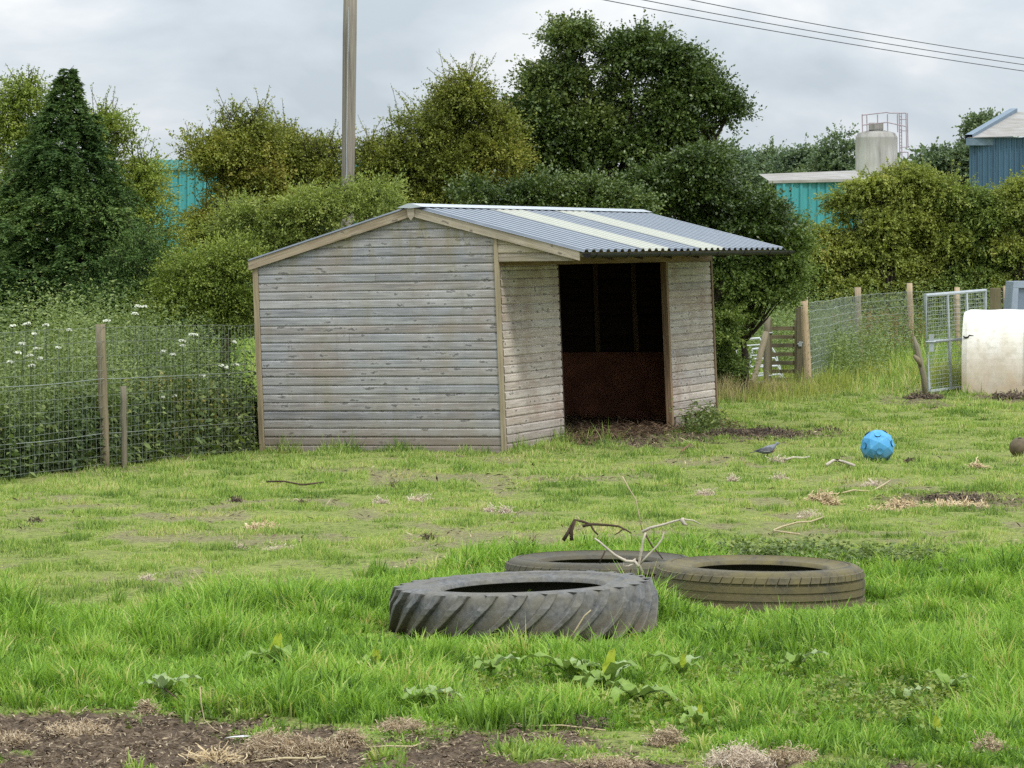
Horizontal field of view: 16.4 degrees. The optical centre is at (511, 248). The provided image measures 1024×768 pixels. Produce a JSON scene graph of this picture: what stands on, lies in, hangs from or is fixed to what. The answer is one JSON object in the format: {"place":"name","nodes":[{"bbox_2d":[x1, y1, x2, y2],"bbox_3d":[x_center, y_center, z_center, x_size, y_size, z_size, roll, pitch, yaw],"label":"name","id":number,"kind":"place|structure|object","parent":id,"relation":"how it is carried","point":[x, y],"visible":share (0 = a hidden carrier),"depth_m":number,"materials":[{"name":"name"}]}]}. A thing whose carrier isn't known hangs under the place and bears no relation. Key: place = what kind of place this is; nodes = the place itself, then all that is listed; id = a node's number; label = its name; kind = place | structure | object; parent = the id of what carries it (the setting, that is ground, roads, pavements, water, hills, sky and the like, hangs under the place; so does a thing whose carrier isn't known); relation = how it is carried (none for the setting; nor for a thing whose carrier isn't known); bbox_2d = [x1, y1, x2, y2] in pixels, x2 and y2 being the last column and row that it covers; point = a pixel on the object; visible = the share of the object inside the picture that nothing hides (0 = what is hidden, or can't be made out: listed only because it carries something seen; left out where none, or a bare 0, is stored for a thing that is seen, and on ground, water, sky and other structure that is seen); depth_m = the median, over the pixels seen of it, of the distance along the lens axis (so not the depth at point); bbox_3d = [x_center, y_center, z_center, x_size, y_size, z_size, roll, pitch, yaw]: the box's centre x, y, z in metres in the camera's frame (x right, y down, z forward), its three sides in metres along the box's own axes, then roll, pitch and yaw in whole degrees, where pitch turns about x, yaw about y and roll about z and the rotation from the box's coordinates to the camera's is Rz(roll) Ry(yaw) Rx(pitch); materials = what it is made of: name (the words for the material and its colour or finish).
{"place":"outdoors","nodes":[
{"label":"outdoors","id":0,"kind":"place"},
{"bbox_2d":[149,159,365,284],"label":"turquoise warehouse","id":1,"kind":"structure","parent":0,"point":[185,200],"depth_m":118.59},
{"bbox_2d":[0,526,1023,767],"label":"long grass","id":2,"kind":"structure","parent":0,"point":[936,624],"depth_m":20.74,"materials":[{"name":"plant"}]},
{"bbox_2d":[0,271,1023,767],"bbox_3d":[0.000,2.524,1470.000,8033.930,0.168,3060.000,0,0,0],"label":"pasture ground","id":3,"kind":"structure","parent":0,"point":[764,529],"depth_m":31.61,"materials":[{"name":"plant"}]},
{"bbox_2d":[0,723,44,746],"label":"heap","id":4,"kind":"object","parent":3,"relation":"on","point":[17,738],"visible":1,"depth_m":17.97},
{"bbox_2d":[0,63,57,273],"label":"hawthorn tree","id":5,"kind":"object","parent":3,"relation":"on","point":[11,106],"visible":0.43,"depth_m":55.82,"materials":[{"name":"green plant"}]},
{"bbox_2d":[36,715,114,739],"bbox_3d":[-2.260,2.467,18.382,0.414,0.102,0.342,0,0,0],"label":"heap","id":6,"kind":"object","parent":3,"relation":"on","point":[82,728],"visible":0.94,"depth_m":18.36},
{"bbox_2d":[0,68,170,363],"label":"conifer tree","id":7,"kind":"object","parent":3,"relation":"on","point":[75,192],"visible":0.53,"depth_m":49.48,"materials":[{"name":"green plant"}]},
{"bbox_2d":[37,206,191,340],"bbox_3d":[-5.379,1.002,48.967,2.045,3.218,2.151,0,0,44],"label":"dark bush","id":8,"kind":"object","parent":3,"relation":"on","point":[137,260],"visible":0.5,"depth_m":48.80,"materials":[{"name":"green plant"}]},
{"bbox_2d":[0,324,255,476],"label":"wire fence","id":9,"kind":"object","parent":3,"relation":"on","point":[101,370],"visible":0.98,"depth_m":40.32,"materials":[{"name":"metal"}]},
{"bbox_2d":[0,370,258,478],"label":"bramble tangle","id":10,"kind":"object","parent":3,"relation":"on","point":[84,428],"visible":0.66,"depth_m":41.62,"materials":[{"name":"green plant"}]},
{"bbox_2d":[0,251,259,481],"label":"nettle bank","id":11,"kind":"structure","parent":3,"relation":"on","point":[118,347],"depth_m":43.31,"materials":[{"name":"green plant"}]},
{"bbox_2d":[73,82,217,336],"bbox_3d":[-5.939,-0.045,57.006,2.440,5.303,2.336,0,0,-40],"label":"hawthorn tree","id":12,"kind":"object","parent":3,"relation":"on","point":[146,176],"visible":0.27,"depth_m":56.86,"materials":[{"name":"green plant"}]},
{"bbox_2d":[131,696,163,715],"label":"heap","id":13,"kind":"object","parent":3,"relation":"on","point":[144,708],"visible":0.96,"depth_m":19.21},
{"bbox_2d":[138,672,201,698],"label":"dock plant","id":14,"kind":"object","parent":3,"relation":"on","point":[163,680],"visible":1,"depth_m":19.66,"materials":[{"name":"green plant"}]},
{"bbox_2d":[115,223,273,361],"bbox_3d":[-4.179,1.116,48.462,2.634,2.974,1.716,0,0,-17],"label":"willow bush","id":15,"kind":"object","parent":3,"relation":"on","point":[214,275],"visible":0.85,"depth_m":48.23,"materials":[{"name":"green plant"}]},
{"bbox_2d":[178,741,251,765],"bbox_3d":[-1.446,2.452,17.314,0.383,0.118,0.313,0,0,0],"label":"straw wisp","id":16,"kind":"object","parent":3,"relation":"on","point":[210,756],"visible":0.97,"depth_m":17.30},
{"bbox_2d":[163,85,307,384],"bbox_3d":[-4.842,-0.055,58.985,2.970,5.355,2.446,0,0,-42],"label":"hawthorn tree","id":17,"kind":"object","parent":3,"relation":"on","point":[232,156],"visible":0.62,"depth_m":58.80,"materials":[{"name":"green plant"}]},
{"bbox_2d":[243,514,279,529],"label":"straw heap","id":18,"kind":"object","parent":3,"relation":"on","point":[256,525],"visible":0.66,"depth_m":31.48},
{"bbox_2d":[239,631,292,663],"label":"dock plant","id":19,"kind":"object","parent":3,"relation":"on","point":[276,643],"visible":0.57,"depth_m":20.95,"materials":[{"name":"green plant"}]},
{"bbox_2d":[232,723,316,759],"bbox_3d":[-1.169,2.423,17.509,0.403,0.175,0.355,0,0,-31],"label":"straw clump","id":20,"kind":"object","parent":3,"relation":"on","point":[271,746],"visible":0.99,"depth_m":17.46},
{"bbox_2d":[253,756,325,762],"bbox_3d":[-1.084,2.479,17.277,0.377,0.034,0.061,0,0,-27],"label":"fallen stick","id":21,"kind":"object","parent":3,"relation":"on","point":[286,758],"visible":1,"depth_m":17.25,"materials":[{"name":"wood"}]},
{"bbox_2d":[167,165,414,352],"bbox_3d":[-3.152,0.702,49.518,3.617,3.797,1.802,0,0,0],"label":"elder bush","id":22,"kind":"object","parent":3,"relation":"on","point":[297,218],"visible":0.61,"depth_m":49.28,"materials":[{"name":"green plant"}]},
{"bbox_2d":[241,98,391,229],"bbox_3d":[-3.576,0.017,60.058,3.351,5.152,2.274,0,0,0],"label":"hawthorn tree","id":23,"kind":"object","parent":3,"relation":"on","point":[317,154],"visible":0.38,"depth_m":59.63,"materials":[{"name":"green plant"}]},
{"bbox_2d":[292,735,350,760],"bbox_3d":[-0.949,2.451,17.497,0.312,0.117,0.258,0,0,0],"label":"heap","id":24,"kind":"object","parent":3,"relation":"on","point":[318,748],"visible":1,"depth_m":17.48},
{"bbox_2d":[341,0,356,227],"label":"utility pole","id":25,"kind":"object","parent":3,"relation":"on","point":[349,78],"visible":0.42,"depth_m":54.91,"materials":[{"name":"wood"}]},
{"bbox_2d":[329,725,369,748],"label":"wool heap","id":26,"kind":"object","parent":3,"relation":"on","point":[350,738],"visible":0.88,"depth_m":17.86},
{"bbox_2d":[357,646,384,669],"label":"dock plant","id":27,"kind":"object","parent":3,"relation":"on","point":[376,654],"visible":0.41,"depth_m":20.81,"materials":[{"name":"green plant"}]},
{"bbox_2d":[370,710,432,733],"bbox_3d":[-0.575,2.451,18.425,0.339,0.115,0.263,0,0,0],"label":"wool heap","id":28,"kind":"object","parent":3,"relation":"on","point":[397,725],"visible":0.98,"depth_m":18.41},
{"bbox_2d":[395,685,464,702],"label":"dock plant","id":29,"kind":"object","parent":3,"relation":"on","point":[434,691],"visible":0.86,"depth_m":19.14,"materials":[{"name":"green plant"}]},
{"bbox_2d":[337,51,543,221],"bbox_3d":[-1.155,-0.391,60.170,4.160,5.991,2.942,0,0,0],"label":"hawthorn tree","id":30,"kind":"object","parent":3,"relation":"on","point":[473,128],"visible":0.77,"depth_m":59.62,"materials":[{"name":"green plant"}]},
{"bbox_2d":[0,143,953,284],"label":"distant woodland","id":31,"kind":"object","parent":3,"relation":"on","point":[919,150],"depth_m":235.61,"materials":[{"name":"green plant"}]},
{"bbox_2d":[466,653,521,675],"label":"dock plant","id":32,"kind":"object","parent":3,"relation":"on","point":[492,664],"visible":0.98,"depth_m":20.64,"materials":[{"name":"green plant"}]},
{"bbox_2d":[0,629,1009,758],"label":"clover patch","id":33,"kind":"object","parent":3,"relation":"on","point":[896,702],"visible":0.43,"depth_m":19.35,"materials":[{"name":"green plant"}]},
{"bbox_2d":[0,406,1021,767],"bbox_3d":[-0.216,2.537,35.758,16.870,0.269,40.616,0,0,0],"label":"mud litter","id":34,"kind":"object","parent":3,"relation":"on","point":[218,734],"visible":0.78,"depth_m":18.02,"materials":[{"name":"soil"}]},
{"bbox_2d":[0,317,1023,611],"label":"grazed turf","id":35,"kind":"structure","parent":3,"relation":"on","point":[134,485],"depth_m":36.75,"materials":[{"name":"green plant"}]},
{"bbox_2d":[246,203,794,452],"bbox_3d":[0.419,1.115,48.720,4.572,3.417,10.035,0,0,19],"label":"field shelter","id":36,"kind":"object","parent":3,"relation":"on","point":[446,327],"visible":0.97,"depth_m":44.52,"materials":[{"name":"wood"}]},
{"bbox_2d":[389,570,657,642],"bbox_3d":[0.074,2.343,23.248,1.769,0.335,1.765,-2,0,-20],"label":"tractor tyre","id":37,"kind":"object","parent":3,"relation":"on","point":[556,602],"visible":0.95,"depth_m":22.64,"materials":[{"name":"grey rubber"}]},
{"bbox_2d":[441,156,670,214],"bbox_3d":[0.639,0.543,57.975,3.909,4.161,2.199,0,0,0],"label":"leafy bush","id":38,"kind":"object","parent":3,"relation":"on","point":[594,190],"visible":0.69,"depth_m":57.66,"materials":[{"name":"green plant"}]},
{"bbox_2d":[518,651,601,680],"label":"dock plant","id":39,"kind":"object","parent":3,"relation":"on","point":[568,667],"visible":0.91,"depth_m":20.41,"materials":[{"name":"green plant"}]},
{"bbox_2d":[539,708,613,730],"bbox_3d":[0.314,2.459,18.602,0.469,0.114,0.342,0,0,0],"label":"muck heap","id":40,"kind":"object","parent":3,"relation":"on","point":[585,723],"visible":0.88,"depth_m":18.54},
{"bbox_2d":[504,550,687,583],"bbox_3d":[0.654,2.439,26.201,1.420,0.345,1.420,0,0,-9],"label":"lorry tyre","id":41,"kind":"object","parent":3,"relation":"on","point":[580,560],"visible":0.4,"depth_m":26.20,"materials":[{"name":"rubber"}]},
{"bbox_2d":[562,519,630,540],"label":"dead branch","id":42,"kind":"object","parent":3,"relation":"on","point":[571,529],"visible":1,"depth_m":25.39,"materials":[{"name":"brown wood"}]},
{"bbox_2d":[569,646,638,689],"bbox_3d":[0.495,2.354,19.910,0.428,0.276,0.499,0,0,0],"label":"dock plant","id":43,"kind":"object","parent":3,"relation":"on","point":[612,668],"visible":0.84,"depth_m":19.86,"materials":[{"name":"green plant"}]},
{"bbox_2d":[570,749,652,767],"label":"wool heap","id":44,"kind":"object","parent":3,"relation":"on","point":[609,763],"visible":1,"depth_m":17.14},
{"bbox_2d":[491,8,766,217],"bbox_3d":[1.908,-0.798,61.985,5.086,6.854,2.235,0,0,0],"label":"alder tree","id":45,"kind":"object","parent":3,"relation":"on","point":[578,117],"visible":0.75,"depth_m":61.60,"materials":[{"name":"green plant"}]},
{"bbox_2d":[605,678,677,705],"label":"dock plant","id":46,"kind":"object","parent":3,"relation":"on","point":[627,685],"visible":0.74,"depth_m":19.16,"materials":[{"name":"green plant"}]},
{"bbox_2d":[551,409,745,444],"bbox_3d":[0.558,2.481,49.230,3.667,0.437,8.066,0,0,19],"label":"straw bedding","id":47,"kind":"object","parent":3,"relation":"on","point":[616,425],"visible":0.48,"depth_m":49.16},
{"bbox_2d":[641,724,688,747],"bbox_3d":[0.781,2.450,17.924,0.244,0.128,0.241,0,0,-40],"label":"wool heap","id":48,"kind":"object","parent":3,"relation":"on","point":[666,736],"visible":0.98,"depth_m":17.89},
{"bbox_2d":[641,517,699,532],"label":"dead branch","id":49,"kind":"object","parent":3,"relation":"on","point":[682,520],"visible":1,"depth_m":25.19,"materials":[{"name":"brown wood"}]},
{"bbox_2d":[641,650,703,678],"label":"dock plant","id":50,"kind":"object","parent":3,"relation":"on","point":[683,663],"visible":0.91,"depth_m":20.55,"materials":[{"name":"green plant"}]},
{"bbox_2d":[679,704,707,729],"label":"dock plant","id":51,"kind":"object","parent":3,"relation":"on","point":[696,714],"visible":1,"depth_m":18.36,"materials":[{"name":"green plant"}]},
{"bbox_2d":[667,397,735,433],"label":"corner weeds","id":52,"kind":"object","parent":3,"relation":"on","point":[708,421],"visible":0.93,"depth_m":48.90,"materials":[{"name":"green plant"}]},
{"bbox_2d":[607,136,812,310],"bbox_3d":[3.182,0.371,58.978,3.622,4.500,2.077,0,0,0],"label":"leafy bush","id":53,"kind":"object","parent":3,"relation":"on","point":[699,178],"visible":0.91,"depth_m":58.63,"materials":[{"name":"green plant"}]},
{"bbox_2d":[696,737,783,767],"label":"wool heap","id":54,"kind":"object","parent":3,"relation":"on","point":[743,757],"visible":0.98,"depth_m":17.15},
{"bbox_2d":[720,132,770,193],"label":"distant tree","id":55,"kind":"object","parent":3,"relation":"on","point":[755,176],"visible":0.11,"depth_m":194.39,"materials":[{"name":"green plant"}]},
{"bbox_2d":[697,423,810,437],"bbox_3d":[3.287,2.452,48.079,1.582,0.173,1.185,0,0,0],"label":"muck heap","id":56,"kind":"object","parent":3,"relation":"on","point":[762,431],"visible":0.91,"depth_m":47.92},
{"bbox_2d":[655,555,864,612],"bbox_3d":[1.747,2.386,25.069,1.480,0.345,1.480,1,0,-5],"label":"lorry tyre","id":57,"kind":"object","parent":3,"relation":"on","point":[756,582],"visible":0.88,"depth_m":24.50,"materials":[{"name":"rubber"}]},
{"bbox_2d":[594,532,664,573],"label":"dead branch","id":58,"kind":"object","parent":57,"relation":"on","point":[638,563],"visible":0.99,"depth_m":24.34,"materials":[{"name":"brown wood"}]},
{"bbox_2d":[751,331,768,380],"bbox_3d":[4.434,2.027,63.949,0.122,1.087,0.856,0,0,25],"label":"bracing strut","id":59,"kind":"object","parent":3,"relation":"on","point":[762,346],"visible":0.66,"depth_m":63.99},
{"bbox_2d":[763,317,772,384],"bbox_3d":[4.647,1.921,64.580,0.164,1.362,0.129,0,0,0],"label":"gate post","id":60,"kind":"object","parent":3,"relation":"on","point":[766,358],"visible":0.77,"depth_m":64.53,"materials":[{"name":"wood"}]},
{"bbox_2d":[769,320,802,381],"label":"slatted gate","id":61,"kind":"structure","parent":60,"relation":"attached to","point":[771,362],"depth_m":64.58,"materials":[{"name":"wood"}]},
{"bbox_2d":[740,135,796,190],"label":"distant tree","id":62,"kind":"object","parent":3,"relation":"on","point":[772,150],"visible":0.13,"depth_m":204.58,"materials":[{"name":"green plant"}]},
{"bbox_2d":[712,181,832,393],"bbox_3d":[3.925,0.735,59.911,2.777,3.771,2.320,0,0,-27],"label":"leafy bush","id":63,"kind":"object","parent":3,"relation":"on","point":[754,280],"visible":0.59,"depth_m":59.55,"materials":[{"name":"green plant"}]},
{"bbox_2d":[756,132,819,195],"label":"distant tree","id":64,"kind":"object","parent":3,"relation":"on","point":[790,160],"visible":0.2,"depth_m":199.66,"materials":[{"name":"green plant"}]},
{"bbox_2d":[764,740,823,765],"bbox_3d":[1.343,2.453,17.309,0.348,0.119,0.286,0,0,0],"label":"wool heap","id":65,"kind":"object","parent":3,"relation":"on","point":[787,754],"visible":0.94,"depth_m":17.28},
{"bbox_2d":[752,228,844,331],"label":"hedge bush","id":66,"kind":"object","parent":3,"relation":"on","point":[821,287],"visible":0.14,"depth_m":89.39,"materials":[{"name":"green plant"}]},
{"bbox_2d":[796,306,803,381],"bbox_3d":[5.229,1.820,64.615,0.143,1.560,0.180,0,0,0],"label":"gate post","id":67,"kind":"object","parent":3,"relation":"on","point":[799,360],"visible":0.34,"depth_m":64.53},
{"bbox_2d":[775,649,828,669],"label":"dock plant","id":68,"kind":"object","parent":3,"relation":"on","point":[796,658],"visible":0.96,"depth_m":20.80,"materials":[{"name":"green plant"}]},
{"bbox_2d":[648,531,963,570],"bbox_3d":[2.365,2.393,28.066,2.542,0.240,1.488,0,0,19],"label":"nettle patch","id":69,"kind":"object","parent":3,"relation":"on","point":[774,547],"visible":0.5,"depth_m":27.99,"materials":[{"name":"green plant"}]},
{"bbox_2d":[804,488,841,504],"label":"straw heap","id":70,"kind":"object","parent":3,"relation":"on","point":[827,498],"visible":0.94,"depth_m":34.88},
{"bbox_2d":[788,123,859,182],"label":"distant tree","id":71,"kind":"object","parent":3,"relation":"on","point":[825,157],"visible":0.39,"depth_m":189.56,"materials":[{"name":"green plant"}]},
{"bbox_2d":[782,184,918,329],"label":"hedge bush","id":72,"kind":"object","parent":3,"relation":"on","point":[848,241],"visible":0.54,"depth_m":89.54,"materials":[{"name":"green plant"}]},
{"bbox_2d":[726,277,1022,379],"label":"weed thicket","id":73,"kind":"object","parent":3,"relation":"on","point":[839,352],"visible":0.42,"depth_m":74.95,"materials":[{"name":"green plant"}]},
{"bbox_2d":[824,306,925,355],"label":"rusty docks","id":74,"kind":"object","parent":3,"relation":"on","point":[870,318],"visible":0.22,"depth_m":80.01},
{"bbox_2d":[860,430,894,461],"bbox_3d":[4.305,2.328,41.876,0.408,0.389,0.409,0,0,0],"label":"treat ball","id":75,"kind":"object","parent":3,"relation":"on","point":[879,443],"visible":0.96,"depth_m":41.74,"materials":[{"name":"blue plastic"}]},
{"bbox_2d":[813,157,947,328],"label":"hedge bush","id":76,"kind":"object","parent":3,"relation":"on","point":[879,184],"visible":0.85,"depth_m":89.37,"materials":[{"name":"green plant"}]},
{"bbox_2d":[855,112,908,219],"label":"silo","id":77,"kind":"object","parent":3,"relation":"on","point":[876,144],"visible":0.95,"depth_m":149.36,"materials":[{"name":"concrete"}]},
{"bbox_2d":[801,283,1002,383],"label":"wire fence","id":78,"kind":"object","parent":3,"relation":"on","point":[808,343],"visible":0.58,"depth_m":71.44,"materials":[{"name":"metal"}]},
{"bbox_2d":[884,495,919,507],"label":"straw heap","id":79,"kind":"object","parent":3,"relation":"on","point":[902,503],"visible":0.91,"depth_m":34.59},
{"bbox_2d":[884,685,930,707],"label":"dock plant","id":80,"kind":"object","parent":3,"relation":"on","point":[894,691],"visible":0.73,"depth_m":19.22,"materials":[{"name":"green plant"}]},
{"bbox_2d":[913,336,927,393],"bbox_3d":[6.911,2.011,60.188,0.290,1.070,0.176,0,0,-27],"label":"leaning stake","id":81,"kind":"object","parent":3,"relation":"on","point":[917,357],"visible":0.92,"depth_m":60.16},
{"bbox_2d":[902,389,947,399],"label":"muck heap","id":82,"kind":"object","parent":3,"relation":"on","point":[914,395],"visible":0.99,"depth_m":59.14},
{"bbox_2d":[914,713,942,737],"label":"dock plant","id":83,"kind":"object","parent":3,"relation":"on","point":[936,724],"visible":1,"depth_m":17.95,"materials":[{"name":"green plant"}]},
{"bbox_2d":[881,157,985,336],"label":"hedge bush","id":84,"kind":"object","parent":3,"relation":"on","point":[929,226],"visible":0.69,"depth_m":89.50,"materials":[{"name":"green plant"}]},
{"bbox_2d":[904,136,968,185],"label":"distant tree","id":85,"kind":"object","parent":3,"relation":"on","point":[934,157],"visible":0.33,"depth_m":149.43,"materials":[{"name":"green plant"}]},
{"bbox_2d":[923,668,975,690],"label":"dock plant","id":86,"kind":"object","parent":3,"relation":"on","point":[941,675],"visible":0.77,"depth_m":19.70,"materials":[{"name":"green plant"}]},
{"bbox_2d":[937,141,968,221],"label":"distant tree","id":87,"kind":"object","parent":3,"relation":"on","point":[962,151],"visible":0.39,"depth_m":149.22,"materials":[{"name":"green plant"}]},
{"bbox_2d":[918,496,989,508],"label":"straw heap","id":88,"kind":"object","parent":3,"relation":"on","point":[964,502],"visible":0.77,"depth_m":34.48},
{"bbox_2d":[923,289,986,393],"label":"gate","id":89,"kind":"structure","parent":3,"relation":"on","point":[930,341],"depth_m":61.82,"materials":[{"name":"metal"}]},
{"bbox_2d":[920,490,996,501],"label":"muck heap","id":90,"kind":"object","parent":3,"relation":"on","point":[946,496],"visible":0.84,"depth_m":35.53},
{"bbox_2d":[916,172,1023,329],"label":"hedge bush","id":91,"kind":"object","parent":3,"relation":"on","point":[979,212],"visible":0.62,"depth_m":89.50,"materials":[{"name":"green plant"}]},
{"bbox_2d":[951,107,1018,145],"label":"distant tree","id":92,"kind":"object","parent":3,"relation":"on","point":[974,121],"visible":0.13,"depth_m":159.70,"materials":[{"name":"green plant"}]},
{"bbox_2d":[960,165,1023,305],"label":"hedge bush","id":93,"kind":"object","parent":3,"relation":"on","point":[1012,190],"visible":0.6,"depth_m":89.53,"materials":[{"name":"green plant"}]},
{"bbox_2d":[967,730,1016,753],"bbox_3d":[2.348,2.437,17.468,0.283,0.145,0.230,0,0,0],"label":"wool heap","id":94,"kind":"object","parent":3,"relation":"on","point":[990,745],"visible":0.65,"depth_m":17.44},
{"bbox_2d":[962,309,1023,394],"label":"water tank","id":95,"kind":"object","parent":3,"relation":"on","point":[993,351],"visible":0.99,"depth_m":61.38,"materials":[{"name":"plastic"}]},
{"bbox_2d":[990,286,1004,309],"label":"board fence","id":96,"kind":"object","parent":3,"relation":"on","point":[995,298],"visible":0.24,"depth_m":73.47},
{"bbox_2d":[981,388,1023,400],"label":"muck heap","id":97,"kind":"object","parent":3,"relation":"on","point":[1015,395],"visible":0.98,"depth_m":59.12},
{"bbox_2d":[1004,281,1023,309],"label":"metal feed box","id":98,"kind":"object","parent":3,"relation":"on","point":[1014,295],"visible":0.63,"depth_m":66.00,"materials":[{"name":"blue paint"}]},
{"bbox_2d":[1009,437,1023,455],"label":"brown ball","id":99,"kind":"object","parent":3,"relation":"on","point":[1016,445],"visible":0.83,"depth_m":42.79,"materials":[{"name":"plastic"}]},
{"bbox_2d":[0,0,1023,238],"label":"sky","id":100,"kind":"structure","parent":0,"point":[169,59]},
{"bbox_2d":[717,370,829,403],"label":"dry tall grass","id":101,"kind":"structure","parent":0,"point":[729,385],"depth_m":59.26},
{"bbox_2d":[759,170,865,228],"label":"turquoise shed","id":102,"kind":"structure","parent":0,"point":[809,184],"depth_m":128.68,"materials":[{"name":"metal"}]},
{"bbox_2d":[605,0,1021,70],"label":"overhead cable","id":103,"kind":"object","parent":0,"point":[804,36],"visible":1,"depth_m":83.27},
{"bbox_2d":[644,0,1023,64],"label":"overhead cable","id":104,"kind":"object","parent":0,"point":[825,33],"visible":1,"depth_m":83.37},
{"bbox_2d":[718,348,961,403],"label":"verge grass","id":105,"kind":"structure","parent":0,"point":[843,379],"depth_m":62.74,"materials":[{"name":"green plant"}]},
{"bbox_2d":[692,0,1023,58],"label":"overhead cable","id":106,"kind":"object","parent":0,"point":[849,30],"visible":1,"depth_m":83.38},
{"bbox_2d":[965,108,1023,229],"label":"blue warehouse","id":107,"kind":"structure","parent":0,"point":[996,150],"depth_m":139.78,"materials":[{"name":"metal"}]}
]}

